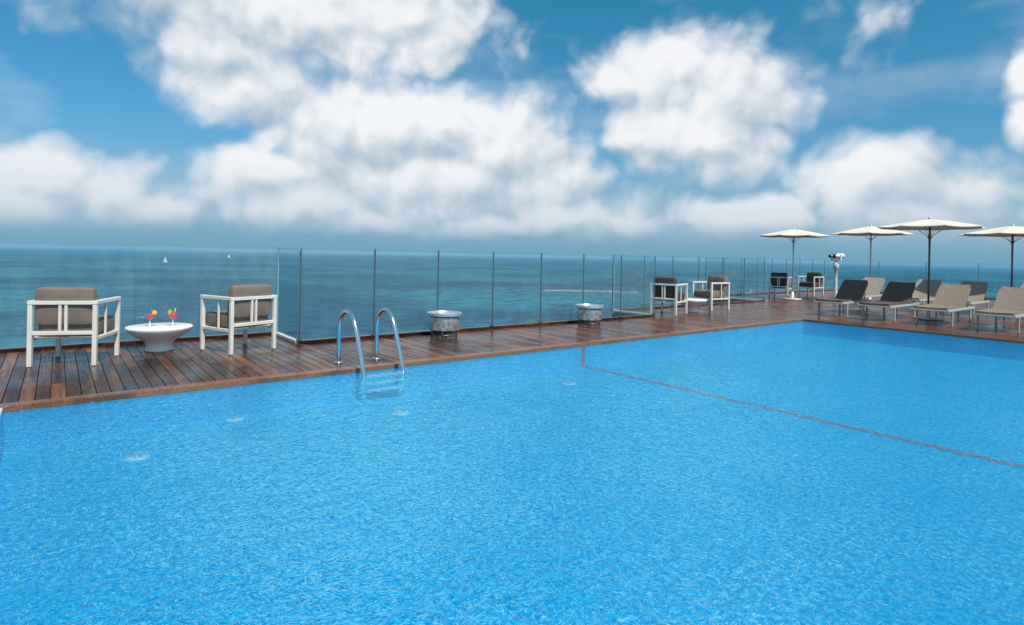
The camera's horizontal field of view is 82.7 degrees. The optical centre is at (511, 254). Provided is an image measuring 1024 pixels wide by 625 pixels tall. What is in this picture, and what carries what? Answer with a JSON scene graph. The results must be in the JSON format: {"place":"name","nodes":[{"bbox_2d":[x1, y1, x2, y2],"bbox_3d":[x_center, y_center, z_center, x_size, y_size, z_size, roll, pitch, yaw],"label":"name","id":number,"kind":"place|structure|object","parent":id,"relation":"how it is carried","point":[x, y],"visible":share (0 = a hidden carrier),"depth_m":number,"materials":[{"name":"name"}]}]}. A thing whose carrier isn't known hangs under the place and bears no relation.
{"place":"outdoors","nodes":[
{"label":"outdoors","id":0,"kind":"place"},
{"bbox_2d":[18,299,741,400],"bbox_3d":[4.525,1.565,6.351,39.000,0.256,18.400,1,0,-38],"label":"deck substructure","id":1,"kind":"object","parent":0,"point":[617,314],"visible":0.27,"depth_m":6.93,"materials":[{"name":"brown wood"}]},
{"bbox_2d":[0,290,1023,412],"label":"deck","id":2,"kind":"structure","parent":1,"relation":"on","point":[133,370],"depth_m":7.62,"materials":[{"name":"brown wood"}]},
{"bbox_2d":[26,287,120,366],"bbox_3d":[-4.886,0.775,6.525,0.648,0.844,0.666,1,0,-15],"label":"armchair","id":3,"kind":"object","parent":2,"relation":"on","point":[61,313],"visible":1,"depth_m":6.26,"materials":[{"name":"white metal"}]},
{"bbox_2d":[0,241,277,352],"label":"glass fence","id":4,"kind":"object","parent":2,"relation":"on","point":[38,348],"visible":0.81,"depth_m":7.61,"materials":[{"name":"clear glass"}]},
{"bbox_2d":[124,322,192,351],"bbox_3d":[-4.444,1.054,7.332,0.740,0.306,0.740,1,0,-38],"label":"round table","id":5,"kind":"object","parent":2,"relation":"on","point":[159,337],"visible":0.98,"depth_m":7.18,"materials":[{"name":"white plastic"}]},
{"bbox_2d":[145,307,156,326],"bbox_3d":[-4.506,0.779,7.241,0.124,0.241,0.124,1,0,-7],"label":"cocktail glass","id":6,"kind":"object","parent":5,"relation":"on","point":[150,316],"visible":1,"depth_m":7.24,"materials":[{"name":"red glass"}]},
{"bbox_2d":[168,308,177,325],"bbox_3d":[-4.274,0.790,7.333,0.124,0.227,0.124,1,0,-32],"label":"cocktail glass","id":7,"kind":"object","parent":5,"relation":"on","point":[172,316],"visible":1,"depth_m":7.32,"materials":[{"name":"red glass"}]},
{"bbox_2d":[200,284,276,354],"bbox_3d":[-3.526,0.803,7.512,0.666,0.844,0.648,1,0,32],"label":"armchair","id":8,"kind":"object","parent":2,"relation":"on","point":[249,306],"visible":1,"depth_m":7.33,"materials":[{"name":"white metal"}]},
{"bbox_2d":[276,247,299,342],"bbox_3d":[-3.259,0.568,8.460,0.070,1.329,0.990,1,0,-38],"label":"glass fence","id":9,"kind":"object","parent":2,"relation":"on","point":[287,337],"visible":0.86,"depth_m":8.39,"materials":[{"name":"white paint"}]},
{"bbox_2d":[427,310,461,337],"bbox_3d":[-1.058,1.092,9.089,0.540,0.370,0.540,1,0,29],"label":"fire bowl","id":10,"kind":"object","parent":2,"relation":"on","point":[443,320],"visible":1,"depth_m":8.91,"materials":[{"name":"metal"}]},
{"bbox_2d":[296,248,655,343],"bbox_3d":[0.100,0.637,10.405,7.746,1.329,0.070,1,0,-38],"label":"glass fence","id":11,"kind":"object","parent":2,"relation":"on","point":[372,335],"visible":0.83,"depth_m":9.74,"materials":[{"name":"clear glass"}]},
{"bbox_2d":[575,304,603,325],"bbox_3d":[1.461,1.143,10.981,0.540,0.370,0.540,1,0,29],"label":"fire bowl","id":12,"kind":"object","parent":2,"relation":"on","point":[590,312],"visible":1,"depth_m":10.79,"materials":[{"name":"metal"}]},
{"bbox_2d":[613,255,653,314],"bbox_3d":[2.754,0.691,13.253,0.070,1.329,1.140,1,0,-38],"label":"glass fence","id":13,"kind":"object","parent":2,"relation":"on","point":[630,312],"visible":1,"depth_m":13.24,"materials":[{"name":"clear glass"}]},
{"bbox_2d":[650,277,687,315],"bbox_3d":[3.627,0.949,13.444,0.648,0.844,0.666,1,0,38],"label":"armchair","id":14,"kind":"object","parent":2,"relation":"on","point":[666,288],"visible":0.93,"depth_m":13.22,"materials":[{"name":"white metal"}]},
{"bbox_2d":[610,255,764,310],"bbox_3d":[5.080,0.738,15.846,6.916,1.329,0.070,1,0,-38],"label":"glass fence","id":15,"kind":"object","parent":2,"relation":"on","point":[672,305],"visible":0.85,"depth_m":15.14,"materials":[{"name":"clear glass"}]},
{"bbox_2d":[680,298,707,311],"bbox_3d":[4.339,1.234,14.069,0.740,0.306,0.740,1,0,-38],"label":"round table","id":16,"kind":"object","parent":2,"relation":"on","point":[694,304],"visible":0.66,"depth_m":13.87,"materials":[{"name":"white plastic"}]},
{"bbox_2d":[692,276,729,310],"bbox_3d":[5.032,0.978,14.732,0.666,0.844,0.648,1,0,-30],"label":"armchair","id":17,"kind":"object","parent":2,"relation":"on","point":[717,288],"visible":0.97,"depth_m":14.61,"materials":[{"name":"white metal"}]},
{"bbox_2d":[724,279,762,299],"bbox_3d":[7.152,0.781,18.765,0.070,1.329,1.970,1,0,-38],"label":"glass fence","id":18,"kind":"object","parent":2,"relation":"on","point":[742,298],"visible":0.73,"depth_m":18.56,"materials":[{"name":"clear glass"}]},
{"bbox_2d":[705,257,833,295],"bbox_3d":[10.381,0.847,22.590,9.856,1.329,0.070,1,0,-38],"label":"glass fence","id":19,"kind":"object","parent":2,"relation":"on","point":[772,272],"visible":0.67,"depth_m":22.25,"materials":[{"name":"clear glass"}]},
{"bbox_2d":[768,272,793,296],"bbox_3d":[9.478,1.069,20.491,0.648,0.844,0.666,1,0,40],"label":"armchair","id":20,"kind":"object","parent":2,"relation":"on","point":[779,280],"visible":1,"depth_m":20.26,"materials":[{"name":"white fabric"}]},
{"bbox_2d":[760,227,828,299],"bbox_3d":[9.164,0.301,18.965,1.996,2.365,1.996,1,0,-21],"label":"umbrella","id":21,"kind":"object","parent":2,"relation":"on","point":[793,233],"visible":1,"depth_m":18.84,"materials":[{"name":"fabric"}]},
{"bbox_2d":[797,272,823,295],"bbox_3d":[11.115,1.102,21.644,0.666,0.844,0.648,1,0,-33],"label":"armchair","id":22,"kind":"object","parent":2,"relation":"on","point":[814,280],"visible":1,"depth_m":21.56,"materials":[{"name":"white metal"}]},
{"bbox_2d":[828,253,844,296],"bbox_3d":[11.133,0.742,20.003,0.500,1.565,0.360,1,0,-28],"label":"coin telescope","id":23,"kind":"object","parent":2,"relation":"on","point":[840,256],"visible":0.84,"depth_m":19.95,"materials":[{"name":"white metal"}]},
{"bbox_2d":[814,279,870,316],"bbox_3d":[8.087,1.048,14.196,1.900,0.828,0.652,1,0,-41],"label":"sun lounger","id":24,"kind":"object","parent":2,"relation":"on","point":[850,291],"visible":0.99,"depth_m":14.43,"materials":[{"name":"grey fabric"}]},
{"bbox_2d":[843,277,884,307],"bbox_3d":[10.146,1.091,16.758,1.900,0.828,0.652,1,0,-41],"label":"sun lounger","id":25,"kind":"object","parent":2,"relation":"on","point":[874,288],"visible":0.51,"depth_m":17.03,"materials":[{"name":"fabric"}]},
{"bbox_2d":[832,224,912,300],"bbox_3d":[11.161,0.291,18.114,2.033,2.465,2.033,1,0,-34],"label":"umbrella","id":26,"kind":"object","parent":2,"relation":"on","point":[871,230],"visible":0.74,"depth_m":17.94,"materials":[{"name":"fabric"}]},
{"bbox_2d":[857,281,918,321],"bbox_3d":[8.642,1.060,13.325,1.900,0.828,0.652,1,0,-40],"label":"sun lounger","id":27,"kind":"object","parent":2,"relation":"on","point":[895,295],"visible":0.98,"depth_m":13.55,"materials":[{"name":"grey fabric"}]},
{"bbox_2d":[837,262,995,299],"bbox_3d":[19.917,1.041,18.341,0.070,1.329,18.416,1,0,-38],"label":"glass fence","id":28,"kind":"object","parent":2,"relation":"on","point":[925,279],"visible":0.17,"depth_m":21.63,"materials":[{"name":"clear glass"}]},
{"bbox_2d":[896,279,941,312],"bbox_3d":[10.976,1.107,15.698,1.900,0.828,0.652,1,0,-38],"label":"sun lounger","id":29,"kind":"object","parent":2,"relation":"on","point":[920,290],"visible":0.55,"depth_m":16.00,"materials":[{"name":"fabric"}]},
{"bbox_2d":[877,216,985,320],"bbox_3d":[9.562,0.309,13.337,1.940,2.365,1.940,1,0,42],"label":"umbrella","id":30,"kind":"object","parent":2,"relation":"on","point":[929,223],"visible":0.94,"depth_m":13.31,"materials":[{"name":"white fabric"}]},
{"bbox_2d":[911,283,974,326],"bbox_3d":[9.315,1.073,12.545,1.900,0.828,0.652,1,0,-39],"label":"sun lounger","id":31,"kind":"object","parent":2,"relation":"on","point":[951,298],"visible":0.98,"depth_m":12.76,"materials":[{"name":"beige fabric"}]},
{"bbox_2d":[942,281,990,316],"bbox_3d":[11.611,1.120,14.885,1.900,0.828,0.652,1,0,-39],"label":"sun lounger","id":32,"kind":"object","parent":2,"relation":"on","point":[977,294],"visible":0.5,"depth_m":15.11,"materials":[{"name":"fabric"}]},
{"bbox_2d":[958,224,1023,286],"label":"umbrella","id":33,"kind":"object","parent":2,"relation":"on","point":[1013,231],"visible":0.68,"depth_m":15.14,"materials":[{"name":"beige fabric"}]},
{"bbox_2d":[972,286,1023,332],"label":"sun lounger","id":34,"kind":"object","parent":2,"relation":"on","point":[1009,302],"visible":1,"depth_m":11.85,"materials":[{"name":"beige fabric"}]},
{"bbox_2d":[0,321,1023,624],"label":"pool basin","id":35,"kind":"object","parent":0,"point":[258,515],"visible":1,"depth_m":3.96,"materials":[{"name":"tile"}]},
{"bbox_2d":[124,452,149,460],"bbox_3d":[-2.894,1.560,4.490,0.170,0.020,0.170,1,0,-38],"label":"pool inlet","id":36,"kind":"object","parent":35,"relation":"on","point":[136,456],"visible":0.99,"depth_m":4.46,"materials":[{"name":"plastic"}]},
{"bbox_2d":[225,415,244,421],"bbox_3d":[-2.643,1.565,5.550,0.170,0.020,0.170,1,0,-38],"label":"pool inlet","id":37,"kind":"object","parent":35,"relation":"on","point":[234,418],"visible":1,"depth_m":5.52,"materials":[{"name":"plastic"}]},
{"bbox_2d":[334,308,405,401],"bbox_3d":[-1.623,1.111,6.640,0.594,0.950,0.705,1,0,-38],"label":"pool ladder","id":38,"kind":"object","parent":35,"relation":"on","point":[365,382],"visible":1,"depth_m":6.54,"materials":[{"name":"metal"}]},
{"bbox_2d":[392,410,408,415],"bbox_3d":[-1.121,1.596,5.876,0.170,0.020,0.170,1,0,-38],"label":"pool inlet","id":39,"kind":"object","parent":35,"relation":"on","point":[401,412],"visible":1,"depth_m":5.84,"materials":[{"name":"plastic"}]},
{"bbox_2d":[0,365,993,624],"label":"pool water","id":40,"kind":"structure","parent":35,"relation":"in","point":[512,505],"depth_m":3.00,"materials":[{"name":"blue liquid"}]},
{"bbox_2d":[563,381,575,384],"bbox_3d":[0.731,1.634,7.386,0.170,0.020,0.170,1,0,-38],"label":"pool inlet","id":41,"kind":"object","parent":35,"relation":"on","point":[569,383],"visible":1,"depth_m":7.34,"materials":[{"name":"plastic"}]},
{"bbox_2d":[581,347,1023,467],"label":"pool depth line","id":42,"kind":"object","parent":35,"relation":"on","point":[847,426],"visible":1,"depth_m":5.91,"materials":[{"name":"red tile"}]},
{"bbox_2d":[0,244,1023,353],"bbox_3d":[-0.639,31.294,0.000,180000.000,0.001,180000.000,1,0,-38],"label":"sea","id":43,"kind":"structure","parent":0,"point":[334,284],"depth_m":639.98,"materials":[{"name":"liquid"}]},
{"bbox_2d":[544,289,637,292],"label":"breakwater","id":44,"kind":"object","parent":43,"relation":"in","point":[593,291],"visible":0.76,"depth_m":505.11,"materials":[{"name":"grey stone"}]},
{"bbox_2d":[0,0,1023,264],"label":"sky","id":45,"kind":"structure","parent":0,"point":[626,128],"materials":[{"name":"blue"}]}
]}

